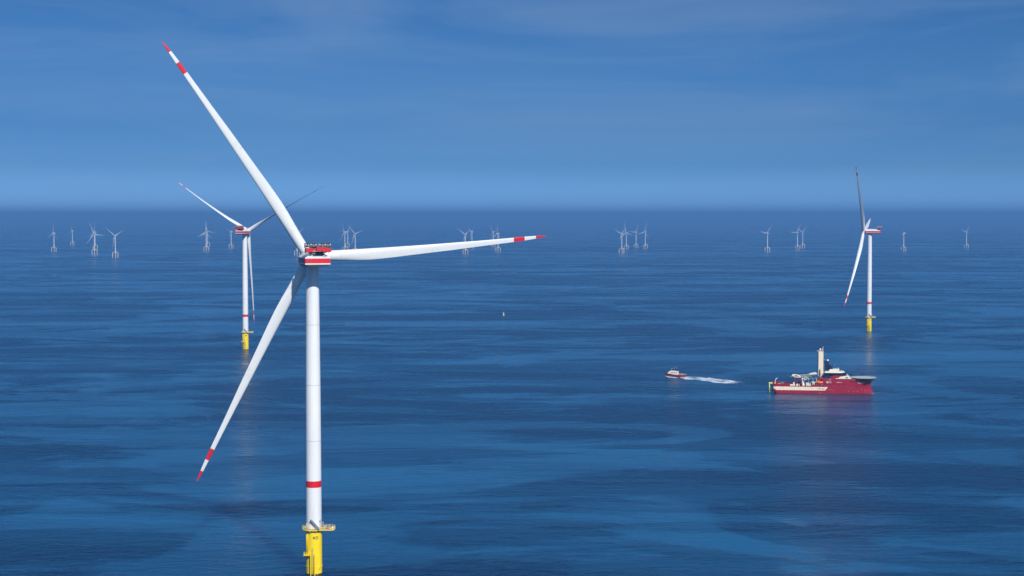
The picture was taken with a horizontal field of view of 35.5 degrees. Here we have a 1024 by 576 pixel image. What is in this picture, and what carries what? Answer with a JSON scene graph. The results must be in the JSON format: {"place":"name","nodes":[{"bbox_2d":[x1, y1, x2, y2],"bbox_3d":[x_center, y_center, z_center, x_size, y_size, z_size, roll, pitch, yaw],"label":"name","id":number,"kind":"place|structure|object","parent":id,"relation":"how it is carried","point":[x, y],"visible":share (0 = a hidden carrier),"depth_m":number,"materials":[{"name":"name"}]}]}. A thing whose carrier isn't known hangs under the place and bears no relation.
{"place":"outdoors","nodes":[
{"label":"outdoors","id":0,"kind":"place"},
{"bbox_2d":[0,217,1023,575],"bbox_3d":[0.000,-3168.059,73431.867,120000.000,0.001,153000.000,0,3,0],"label":"sea","id":1,"kind":"structure","parent":0,"point":[522,409],"depth_m":1391.02,"materials":[{"name":"liquid"}]},
{"bbox_2d":[50,233,56,251],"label":"tripod turbine","id":2,"kind":"object","parent":1,"relation":"in","point":[53,247],"visible":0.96,"depth_m":7093.59,"materials":[{"name":"white metal"}]},
{"bbox_2d":[88,225,104,253],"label":"tripod turbine","id":3,"kind":"object","parent":1,"relation":"in","point":[94,234],"visible":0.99,"depth_m":6606.48,"materials":[{"name":"white metal"}]},
{"bbox_2d":[106,228,121,257],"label":"tripod turbine","id":4,"kind":"object","parent":1,"relation":"in","point":[115,252],"visible":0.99,"depth_m":6105.09,"materials":[{"name":"white metal"}]},
{"bbox_2d":[198,229,210,250],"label":"tripod turbine","id":5,"kind":"object","parent":1,"relation":"in","point":[206,246],"visible":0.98,"depth_m":7199.96,"materials":[{"name":"white metal"}]},
{"bbox_2d":[177,181,323,349],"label":"wind turbine","id":6,"kind":"object","parent":1,"relation":"in","point":[245,232],"visible":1,"depth_m":1917.75,"materials":[{"name":"grey metal"}]},
{"bbox_2d":[341,228,347,249],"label":"tripod turbine","id":7,"kind":"object","parent":1,"relation":"in","point":[344,246],"visible":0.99,"depth_m":7199.23,"materials":[{"name":"white metal"}]},
{"bbox_2d":[162,42,545,575],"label":"wind turbine","id":8,"kind":"object","parent":1,"relation":"in","point":[313,259],"visible":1,"depth_m":714.40,"materials":[{"name":"white paint"}]},
{"bbox_2d":[350,228,360,248],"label":"tripod turbine","id":9,"kind":"object","parent":1,"relation":"in","point":[355,239],"visible":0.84,"depth_m":6793.53,"materials":[{"name":"white metal"}]},
{"bbox_2d":[461,230,469,253],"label":"tripod turbine","id":10,"kind":"object","parent":1,"relation":"in","point":[465,234],"visible":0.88,"depth_m":6633.79,"materials":[{"name":"white metal"}]},
{"bbox_2d":[616,227,626,252],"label":"tripod turbine","id":11,"kind":"object","parent":1,"relation":"in","point":[621,248],"visible":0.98,"depth_m":6783.62,"materials":[{"name":"white metal"}]},
{"bbox_2d":[624,224,630,248],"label":"tripod turbine","id":12,"kind":"object","parent":1,"relation":"in","point":[626,245],"visible":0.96,"depth_m":7572.45,"materials":[{"name":"white metal"}]},
{"bbox_2d":[640,223,648,248],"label":"tripod turbine","id":13,"kind":"object","parent":1,"relation":"in","point":[645,244],"visible":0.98,"depth_m":7730.75,"materials":[{"name":"white metal"}]},
{"bbox_2d":[665,367,686,376],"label":"crew boat","id":14,"kind":"object","parent":1,"relation":"on","point":[673,373],"visible":1,"depth_m":1596.85,"materials":[{"name":"red paint"}]},
{"bbox_2d":[704,378,732,382],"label":"wake trail","id":15,"kind":"object","parent":1,"relation":"on","point":[728,381],"visible":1,"depth_m":1549.72,"materials":[{"name":"white liquid"}]},
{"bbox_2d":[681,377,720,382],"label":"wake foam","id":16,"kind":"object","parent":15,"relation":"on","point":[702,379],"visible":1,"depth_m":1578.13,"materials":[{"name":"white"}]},
{"bbox_2d":[760,228,769,251],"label":"tripod turbine","id":17,"kind":"object","parent":1,"relation":"in","point":[767,233],"visible":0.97,"depth_m":6989.81,"materials":[{"name":"white metal"}]},
{"bbox_2d":[794,224,800,249],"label":"tripod turbine","id":18,"kind":"object","parent":1,"relation":"in","point":[797,232],"visible":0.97,"depth_m":7501.31,"materials":[{"name":"white metal"}]},
{"bbox_2d":[769,348,875,393],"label":"service ship","id":19,"kind":"object","parent":1,"relation":"on","point":[836,381],"visible":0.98,"depth_m":1441.66,"materials":[{"name":"paint"}]},
{"bbox_2d":[844,168,881,331],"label":"wind turbine","id":20,"kind":"object","parent":1,"relation":"in","point":[869,232],"visible":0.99,"depth_m":2206.20,"materials":[{"name":"grey metal"}]},
{"bbox_2d":[963,229,968,247],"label":"tripod turbine","id":21,"kind":"object","parent":1,"relation":"in","point":[966,232],"visible":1,"depth_m":7856.09,"materials":[{"name":"white metal"}]},
{"bbox_2d":[0,0,1023,216],"label":"sky","id":22,"kind":"structure","parent":0,"point":[395,108],"materials":[{"name":"blue"}]}
]}

